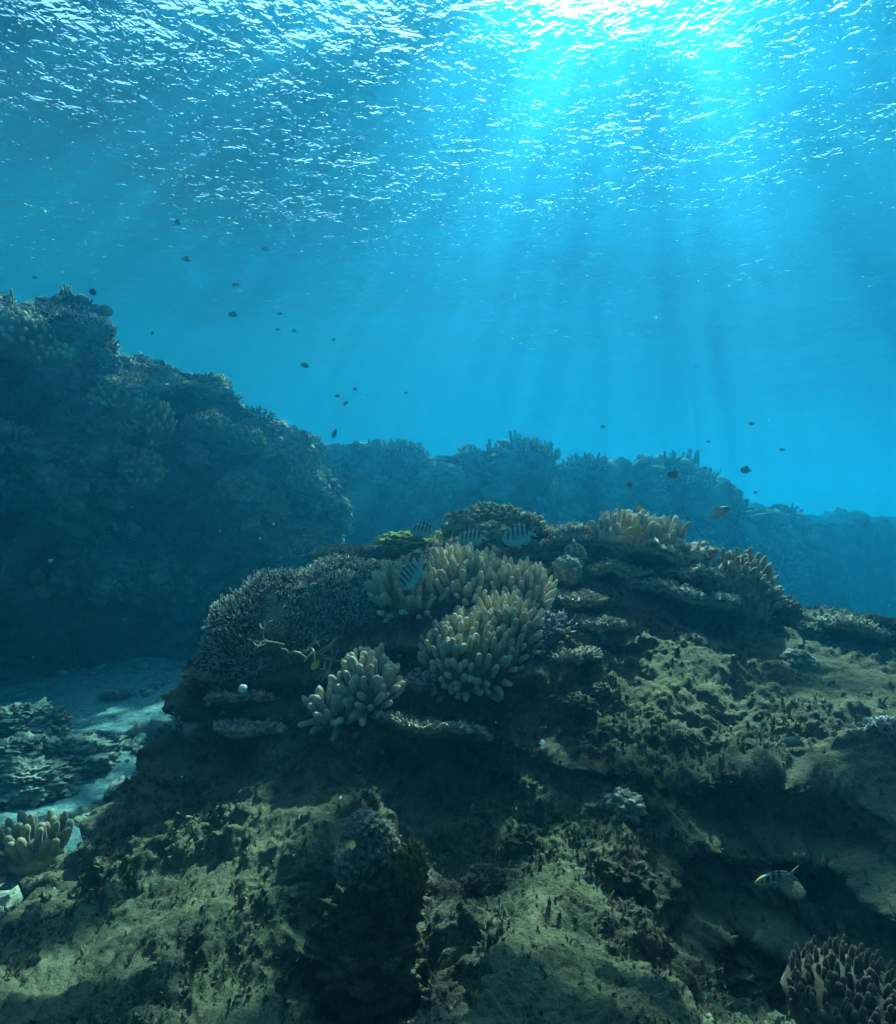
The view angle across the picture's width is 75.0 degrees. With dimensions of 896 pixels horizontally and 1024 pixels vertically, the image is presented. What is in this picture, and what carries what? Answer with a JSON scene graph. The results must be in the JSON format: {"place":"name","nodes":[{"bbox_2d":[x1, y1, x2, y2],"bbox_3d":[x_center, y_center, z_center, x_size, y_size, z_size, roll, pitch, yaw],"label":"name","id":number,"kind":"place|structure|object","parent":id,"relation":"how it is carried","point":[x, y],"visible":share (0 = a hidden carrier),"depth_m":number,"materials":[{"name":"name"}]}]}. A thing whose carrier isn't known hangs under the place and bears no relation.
{"place":"outdoors","nodes":[
{"label":"outdoors","id":0,"kind":"place"},
{"bbox_2d":[88,288,96,295],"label":"fish","id":1,"kind":"object","parent":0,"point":[92,291],"visible":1,"depth_m":5.20},
{"bbox_2d":[0,657,193,890],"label":"seabed","id":2,"kind":"structure","parent":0,"point":[88,708],"depth_m":5.04,"materials":[{"name":"beige sand"}]},
{"bbox_2d":[0,731,56,764],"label":"coral boulder","id":3,"kind":"object","parent":2,"relation":"on","point":[18,744],"visible":0.34,"depth_m":3.77,"materials":[{"name":"grey stone"}]},
{"bbox_2d":[0,808,73,875],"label":"finger coral","id":4,"kind":"object","parent":2,"relation":"on","point":[29,845],"visible":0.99,"depth_m":2.55,"materials":[{"name":"beige stone"}]},
{"bbox_2d":[0,697,73,738],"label":"coral boulder","id":5,"kind":"object","parent":2,"relation":"on","point":[41,716],"visible":0.58,"depth_m":4.22,"materials":[{"name":"stone"}]},
{"bbox_2d":[0,755,83,810],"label":"coral boulder","id":6,"kind":"object","parent":2,"relation":"on","point":[35,782],"visible":0.86,"depth_m":3.31,"materials":[{"name":"grey stone"}]},
{"bbox_2d":[23,733,119,780],"bbox_3d":[-2.399,1.591,3.726,0.591,0.327,0.443,0,0,0],"label":"coral boulder","id":7,"kind":"object","parent":2,"relation":"on","point":[79,750],"visible":0.62,"depth_m":3.66,"materials":[{"name":"grey stone"}]},
{"bbox_2d":[0,662,186,917],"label":"coral rubble","id":8,"kind":"object","parent":2,"relation":"on","point":[141,732],"visible":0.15,"depth_m":4.14,"materials":[{"name":"stone"}]},
{"bbox_2d":[104,783,120,794],"bbox_3d":[-1.888,1.610,3.367,0.163,0.081,0.163,0,0,0],"label":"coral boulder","id":9,"kind":"object","parent":8,"relation":"on","point":[112,789],"visible":0.15,"depth_m":3.34,"materials":[{"name":"stone"}]},
{"bbox_2d":[84,728,123,752],"bbox_3d":[-2.356,1.600,3.956,0.303,0.255,0.274,0,0,0],"label":"coral boulder","id":10,"kind":"object","parent":2,"relation":"on","point":[111,735],"visible":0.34,"depth_m":3.95,"materials":[{"name":"stone"}]},
{"bbox_2d":[99,688,136,698],"bbox_3d":[-2.936,1.622,5.195,0.324,0.082,0.192,0,0,0],"label":"coral boulder","id":11,"kind":"object","parent":2,"relation":"on","point":[124,693],"visible":0.93,"depth_m":5.15,"materials":[{"name":"stone"}]},
{"bbox_2d":[0,291,349,687],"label":"reef wall","id":12,"kind":"structure","parent":2,"relation":"on","point":[75,628],"depth_m":6.19,"materials":[{"name":"teal stone"}]},
{"bbox_2d":[0,305,77,373],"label":"finger coral","id":13,"kind":"object","parent":12,"relation":"attached to","point":[28,339],"visible":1,"depth_m":5.42,"materials":[{"name":"stone"}]},
{"bbox_2d":[19,299,61,332],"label":"branching coral","id":14,"kind":"object","parent":12,"relation":"on","point":[43,311],"visible":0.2,"depth_m":5.66},
{"bbox_2d":[44,302,117,340],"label":"branching coral","id":15,"kind":"object","parent":12,"relation":"on","point":[100,329],"visible":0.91,"depth_m":5.72},
{"bbox_2d":[87,377,177,446],"bbox_3d":[-3.326,-1.059,6.179,0.838,0.704,0.571,0,0,-40],"label":"finger coral","id":16,"kind":"object","parent":12,"relation":"attached to","point":[147,419],"visible":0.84,"depth_m":6.13,"materials":[{"name":"stone"}]},
{"bbox_2d":[92,369,185,394],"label":"plate coral","id":17,"kind":"object","parent":12,"relation":"on","point":[136,382],"visible":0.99,"depth_m":6.02},
{"bbox_2d":[113,446,168,495],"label":"finger coral","id":18,"kind":"object","parent":12,"relation":"attached to","point":[148,472],"visible":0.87,"depth_m":5.89,"materials":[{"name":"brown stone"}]},
{"bbox_2d":[0,284,354,606],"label":"wall growth","id":19,"kind":"object","parent":12,"relation":"attached to","point":[97,445],"depth_m":5.94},
{"bbox_2d":[135,364,232,401],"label":"lobed coral","id":20,"kind":"object","parent":12,"relation":"attached to","point":[223,385],"visible":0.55,"depth_m":6.82},
{"bbox_2d":[176,379,211,390],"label":"plate coral","id":21,"kind":"object","parent":12,"relation":"on","point":[186,384],"visible":0.59,"depth_m":6.66},
{"bbox_2d":[180,410,266,454],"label":"finger coral","id":22,"kind":"object","parent":12,"relation":"on","point":[210,426],"visible":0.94,"depth_m":6.64,"materials":[{"name":"brown stone"}]},
{"bbox_2d":[239,401,278,430],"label":"branching coral","id":23,"kind":"object","parent":12,"relation":"on","point":[257,418],"visible":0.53,"depth_m":7.17},
{"bbox_2d":[263,419,341,512],"bbox_3d":[-1.937,-0.571,7.646,1.201,1.322,0.992,0,0,40],"label":"lobed coral","id":24,"kind":"object","parent":12,"relation":"attached to","point":[305,449],"visible":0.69,"depth_m":7.23},
{"bbox_2d":[0,529,895,1023],"bbox_3d":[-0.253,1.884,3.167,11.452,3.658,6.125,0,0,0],"label":"reef mound","id":25,"kind":"object","parent":2,"relation":"on","point":[444,783],"visible":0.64,"depth_m":1.72,"materials":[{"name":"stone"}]},
{"bbox_2d":[167,709,224,740],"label":"branching coral","id":26,"kind":"object","parent":25,"relation":"on","point":[188,728],"visible":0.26,"depth_m":2.31},
{"bbox_2d":[177,666,232,688],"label":"plate coral","id":27,"kind":"object","parent":25,"relation":"on","point":[192,676],"visible":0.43,"depth_m":2.35},
{"bbox_2d":[203,688,280,709],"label":"plate coral","id":28,"kind":"object","parent":25,"relation":"on","point":[235,699],"visible":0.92,"depth_m":2.28},
{"bbox_2d":[238,684,247,692],"bbox_3d":[-0.771,0.665,2.197,0.034,0.034,0.034,0,0,0],"label":"white ball sponge","id":29,"kind":"object","parent":28,"relation":"on","point":[242,688],"visible":1,"depth_m":2.19},
{"bbox_2d":[212,717,288,755],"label":"plate coral","id":30,"kind":"object","parent":25,"relation":"on","point":[245,729],"visible":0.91,"depth_m":2.17},
{"bbox_2d":[192,553,377,693],"bbox_3d":[-0.663,0.557,2.600,0.891,0.755,0.575,0,0,-14],"label":"branching coral","id":31,"kind":"object","parent":25,"relation":"on","point":[321,598],"visible":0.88,"depth_m":2.44},
{"bbox_2d":[243,620,339,681],"bbox_3d":[-0.625,0.536,2.252,0.394,0.240,0.179,0,0,3],"label":"dead coral branch","id":32,"kind":"object","parent":31,"relation":"on","point":[326,658],"visible":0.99,"depth_m":2.26,"materials":[{"name":"beige stone"}]},
{"bbox_2d":[308,543,386,561],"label":"plate coral","id":33,"kind":"object","parent":25,"relation":"on","point":[363,550],"visible":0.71,"depth_m":2.86},
{"bbox_2d":[298,643,405,740],"bbox_3d":[-0.355,0.652,2.160,0.394,0.321,0.261,0,0,-16],"label":"finger coral","id":34,"kind":"object","parent":25,"relation":"on","point":[368,683],"visible":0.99,"depth_m":2.10,"materials":[{"name":"stone"}]},
{"bbox_2d":[306,808,433,1023],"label":"lobed coral","id":35,"kind":"object","parent":25,"relation":"on","point":[370,967],"visible":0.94,"depth_m":1.43},
{"bbox_2d":[392,836,429,900],"bbox_3d":[-0.092,0.888,1.455,0.094,0.147,0.093,0,0,0],"label":"sponge","id":36,"kind":"object","parent":35,"relation":"on","point":[411,868],"visible":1,"depth_m":1.43},
{"bbox_2d":[373,530,441,555],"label":"encrusting coral","id":37,"kind":"object","parent":25,"relation":"on","point":[401,542],"visible":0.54,"depth_m":2.87},
{"bbox_2d":[403,667,437,692],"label":"branching coral","id":38,"kind":"object","parent":25,"relation":"on","point":[415,683],"visible":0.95,"depth_m":2.21},
{"bbox_2d":[369,710,494,761],"bbox_3d":[-0.078,0.804,2.130,0.472,0.194,0.282,0,0,32],"label":"plate coral","id":39,"kind":"object","parent":25,"relation":"on","point":[431,730],"visible":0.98,"depth_m":2.05},
{"bbox_2d":[364,542,557,622],"bbox_3d":[0.059,0.339,2.625,0.919,0.408,0.431,0,0,0],"label":"finger coral","id":40,"kind":"object","parent":25,"relation":"on","point":[482,575],"visible":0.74,"depth_m":2.51,"materials":[{"name":"stone"}]},
{"bbox_2d":[414,590,545,702],"bbox_3d":[0.149,0.528,2.349,0.570,0.421,0.422,0,0,0],"label":"finger coral","id":41,"kind":"object","parent":25,"relation":"on","point":[480,644],"visible":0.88,"depth_m":2.25,"materials":[{"name":"stone"}]},
{"bbox_2d":[460,862,512,898],"bbox_3d":[0.104,1.023,1.605,0.139,0.109,0.135,0,0,27],"label":"coral lump","id":42,"kind":"object","parent":25,"relation":"on","point":[486,879],"visible":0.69,"depth_m":1.58,"materials":[{"name":"grey stone"}]},
{"bbox_2d":[440,501,547,543],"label":"lobed coral","id":43,"kind":"object","parent":25,"relation":"on","point":[495,521],"visible":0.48,"depth_m":3.05},
{"bbox_2d":[504,822,543,855],"bbox_3d":[0.243,0.992,1.755,0.147,0.109,0.128,0,0,0],"label":"coral lump","id":44,"kind":"object","parent":25,"relation":"on","point":[520,837],"visible":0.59,"depth_m":1.73,"materials":[{"name":"grey stone"}]},
{"bbox_2d":[540,609,583,640],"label":"branching coral","id":45,"kind":"object","parent":25,"relation":"on","point":[553,626],"visible":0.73,"depth_m":2.38},
{"bbox_2d":[539,521,598,540],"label":"plate coral","id":46,"kind":"object","parent":25,"relation":"on","point":[569,528],"visible":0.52,"depth_m":3.00},
{"bbox_2d":[552,542,587,584],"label":"lobed coral","id":47,"kind":"object","parent":25,"relation":"on","point":[568,565],"visible":0.98,"depth_m":2.67},
{"bbox_2d":[546,532,599,548],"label":"plate coral","id":48,"kind":"object","parent":25,"relation":"on","point":[584,540],"visible":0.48,"depth_m":2.86},
{"bbox_2d":[547,645,603,666],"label":"plate coral","id":49,"kind":"object","parent":25,"relation":"on","point":[583,655],"visible":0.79,"depth_m":2.25},
{"bbox_2d":[557,691,598,722],"bbox_3d":[0.465,0.698,2.091,0.147,0.109,0.133,0,0,0],"label":"coral lump","id":50,"kind":"object","parent":25,"relation":"on","point":[578,706],"visible":0.97,"depth_m":2.05,"materials":[{"name":"stone"}]},
{"bbox_2d":[555,588,609,608],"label":"plate coral","id":51,"kind":"object","parent":25,"relation":"on","point":[586,598],"visible":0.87,"depth_m":2.52},
{"bbox_2d":[585,682,614,702],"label":"coral lump","id":52,"kind":"object","parent":25,"relation":"on","point":[599,692],"visible":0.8,"depth_m":2.15,"materials":[{"name":"stone"}]},
{"bbox_2d":[574,612,632,634],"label":"plate coral","id":53,"kind":"object","parent":25,"relation":"on","point":[598,625],"visible":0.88,"depth_m":2.42},
{"bbox_2d":[604,786,647,824],"bbox_3d":[0.530,0.880,1.751,0.129,0.097,0.121,0,0,0],"label":"coral lump","id":54,"kind":"object","parent":25,"relation":"on","point":[628,803],"visible":0.91,"depth_m":1.72,"materials":[{"name":"grey stone"}]},
{"bbox_2d":[601,855,657,902],"bbox_3d":[0.484,0.977,1.551,0.144,0.113,0.134,0,0,35],"label":"coral lump","id":55,"kind":"object","parent":25,"relation":"on","point":[625,877],"visible":0.87,"depth_m":1.52,"materials":[{"name":"grey stone"}]},
{"bbox_2d":[619,576,740,610],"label":"plate coral","id":56,"kind":"object","parent":25,"relation":"on","point":[658,587],"visible":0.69,"depth_m":2.59},
{"bbox_2d":[584,558,655,581],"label":"plate coral","id":57,"kind":"object","parent":56,"relation":"on","point":[622,571],"visible":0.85,"depth_m":2.71},
{"bbox_2d":[602,537,720,568],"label":"plate coral","id":58,"kind":"object","parent":56,"relation":"on","point":[650,552],"visible":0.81,"depth_m":2.78},
{"bbox_2d":[588,508,689,549],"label":"finger coral","id":59,"kind":"object","parent":58,"relation":"on","point":[612,534],"visible":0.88,"depth_m":2.83,"materials":[{"name":"stone"}]},
{"bbox_2d":[651,564,724,588],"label":"plate coral","id":60,"kind":"object","parent":25,"relation":"on","point":[692,576],"visible":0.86,"depth_m":2.71},
{"bbox_2d":[699,547,788,624],"bbox_3d":[1.389,0.387,2.782,0.410,0.448,0.357,0,0,0],"label":"finger coral","id":61,"kind":"object","parent":25,"relation":"on","point":[749,579],"visible":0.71,"depth_m":2.67,"materials":[{"name":"beige stone"}]},
{"bbox_2d":[718,944,784,1011],"bbox_3d":[0.789,1.204,1.484,0.197,0.159,0.179,0,0,36],"label":"coral lump","id":62,"kind":"object","parent":25,"relation":"on","point":[752,974],"visible":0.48,"depth_m":1.46,"materials":[{"name":"stone"}]},
{"bbox_2d":[772,595,803,624],"bbox_3d":[1.595,0.473,2.804,0.209,0.153,0.193,0,0,0],"label":"coral lump","id":63,"kind":"object","parent":25,"relation":"on","point":[789,612],"visible":0.48,"depth_m":2.74,"materials":[{"name":"stone"}]},
{"bbox_2d":[780,648,817,667],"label":"coral lump","id":64,"kind":"object","parent":25,"relation":"on","point":[800,657],"visible":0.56,"depth_m":2.35,"materials":[{"name":"grey stone"}]},
{"bbox_2d":[789,620,835,643],"bbox_3d":[1.652,0.567,2.659,0.189,0.154,0.194,0,0,-44],"label":"coral lump","id":65,"kind":"object","parent":25,"relation":"on","point":[819,632],"visible":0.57,"depth_m":2.61,"materials":[{"name":"grey stone"}]},
{"bbox_2d":[780,934,895,1023],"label":"finger coral","id":66,"kind":"object","parent":25,"relation":"on","point":[836,982],"visible":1,"depth_m":1.12},
{"bbox_2d":[823,610,855,635],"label":"coral lump","id":67,"kind":"object","parent":25,"relation":"on","point":[834,612],"visible":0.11,"depth_m":2.72,"materials":[{"name":"beige stone"}]},
{"bbox_2d":[815,613,891,642],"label":"plate coral","id":68,"kind":"object","parent":25,"relation":"on","point":[851,627],"visible":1,"depth_m":2.53},
{"bbox_2d":[857,612,895,647],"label":"coral lump","id":69,"kind":"object","parent":25,"relation":"on","point":[888,624],"visible":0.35,"depth_m":2.58,"materials":[{"name":"grey stone"}]},
{"bbox_2d":[857,715,895,730],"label":"branching coral","id":70,"kind":"object","parent":25,"relation":"on","point":[887,720],"visible":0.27,"depth_m":1.92},
{"bbox_2d":[325,453,895,617],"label":"reef","id":71,"kind":"object","parent":2,"relation":"on","point":[858,553],"visible":0.14,"depth_m":12.04},
{"bbox_2d":[381,438,426,466],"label":"branching coral","id":72,"kind":"object","parent":71,"relation":"on","point":[399,451],"visible":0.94,"depth_m":11.04},
{"bbox_2d":[413,461,465,492],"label":"pale coral","id":73,"kind":"object","parent":71,"relation":"on","point":[443,477],"visible":0.89,"depth_m":11.11},
{"bbox_2d":[499,431,560,474],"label":"branching coral","id":74,"kind":"object","parent":71,"relation":"on","point":[529,455],"visible":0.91,"depth_m":11.12},
{"bbox_2d":[322,430,815,597],"bbox_3d":[4.202,0.572,13.399,15.581,4.340,4.861,0,0,-16],"label":"growth","id":75,"kind":"object","parent":71,"relation":"on","point":[786,540],"visible":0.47,"depth_m":11.47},
{"bbox_2d":[557,451,610,480],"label":"branching coral","id":76,"kind":"object","parent":71,"relation":"on","point":[592,466],"visible":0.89,"depth_m":11.49},
{"bbox_2d":[663,463,725,497],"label":"branching coral","id":77,"kind":"object","parent":71,"relation":"on","point":[696,483],"visible":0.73,"depth_m":11.58},
{"bbox_2d":[749,502,895,527],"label":"distant reef","id":78,"kind":"object","parent":2,"relation":"on","point":[830,517],"visible":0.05,"depth_m":21.69},
{"bbox_2d":[109,691,117,696],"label":"fish","id":79,"kind":"object","parent":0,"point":[113,693],"visible":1,"depth_m":4.59},
{"bbox_2d":[182,256,189,261],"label":"fish","id":80,"kind":"object","parent":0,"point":[186,258],"visible":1,"depth_m":5.61},
{"bbox_2d":[228,311,238,316],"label":"fish","id":81,"kind":"object","parent":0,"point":[232,314],"visible":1,"depth_m":5.80},
{"bbox_2d":[301,362,308,367],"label":"fish","id":82,"kind":"object","parent":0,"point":[304,364],"visible":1,"depth_m":6.00},
{"bbox_2d":[311,659,319,669],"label":"fish","id":83,"kind":"object","parent":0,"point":[315,665],"visible":1,"depth_m":2.12},
{"bbox_2d":[331,429,336,438],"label":"fish","id":84,"kind":"object","parent":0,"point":[334,433],"visible":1,"depth_m":7.79},
{"bbox_2d":[400,556,424,589],"bbox_3d":[-0.147,0.258,2.419,0.102,0.150,0.042,38,-11,-14],"label":"fish","id":85,"kind":"object","parent":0,"point":[411,574],"visible":1,"depth_m":2.41},
{"bbox_2d":[409,550,422,561],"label":"fish","id":86,"kind":"object","parent":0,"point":[416,554],"visible":0.89,"depth_m":2.60},
{"bbox_2d":[410,521,436,537],"bbox_3d":[-0.120,0.093,2.900,0.140,0.095,0.040,5,-1,-10],"label":"fish","id":87,"kind":"object","parent":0,"point":[422,529],"visible":0.99,"depth_m":2.89},
{"bbox_2d":[0,0,895,506],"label":"water surface","id":88,"kind":"object","parent":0,"point":[754,314],"visible":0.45,"depth_m":6.40,"materials":[{"name":"blue liquid"}]},
{"bbox_2d":[0,0,895,516],"label":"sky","id":89,"kind":"structure","parent":0,"point":[874,511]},
{"bbox_2d":[13,228,894,855],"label":"marine snow","id":90,"kind":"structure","parent":0,"point":[447,524],"depth_m":1.80,"materials":[{"name":"white"}]},
{"bbox_2d":[459,528,487,548],"bbox_3d":[0.121,0.126,2.798,0.151,0.102,0.043,-8,-3,20],"label":"fish","id":91,"kind":"object","parent":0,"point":[472,535],"visible":0.95,"depth_m":2.79},
{"bbox_2d":[502,523,536,548],"bbox_3d":[0.338,0.113,2.750,0.185,0.125,0.052,-12,3,-15],"label":"fish","id":92,"kind":"object","parent":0,"point":[516,534],"visible":1,"depth_m":2.74},
{"bbox_2d":[626,481,631,489],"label":"fish","id":93,"kind":"object","parent":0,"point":[629,484],"visible":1,"depth_m":4.20},
{"bbox_2d":[626,524,645,535],"bbox_3d":[0.870,0.083,2.700,0.093,0.056,0.027,-10,0,0],"label":"fish","id":94,"kind":"object","parent":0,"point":[634,529],"visible":1,"depth_m":2.70},
{"bbox_2d":[636,505,645,510],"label":"fish","id":95,"kind":"object","parent":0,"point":[639,507],"visible":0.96,"depth_m":3.00},
{"bbox_2d":[667,470,682,478],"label":"fish","id":96,"kind":"object","parent":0,"point":[673,474],"visible":1,"depth_m":3.60},
{"bbox_2d":[703,574,712,594],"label":"fish","id":97,"kind":"object","parent":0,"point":[707,583],"visible":0.92,"depth_m":2.58},
{"bbox_2d":[707,506,729,519],"bbox_3d":[1.345,0.006,2.901,0.118,0.061,0.031,-28,-11,20],"label":"fish","id":98,"kind":"object","parent":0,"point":[717,512],"visible":1,"depth_m":2.90},
{"bbox_2d":[740,466,751,473],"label":"fish","id":99,"kind":"object","parent":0,"point":[744,469],"visible":1,"depth_m":6.49},
{"bbox_2d":[754,865,798,888],"bbox_3d":[0.798,0.890,1.416,0.127,0.044,0.029,-3,0,-12],"label":"fish","id":100,"kind":"object","parent":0,"point":[773,879],"visible":1,"depth_m":1.41},
{"bbox_2d":[782,736,803,746],"bbox_3d":[1.033,0.687,1.746,0.075,0.032,0.020,8,-2,-10],"label":"fish","id":101,"kind":"object","parent":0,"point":[793,740],"visible":1,"depth_m":1.74}
]}

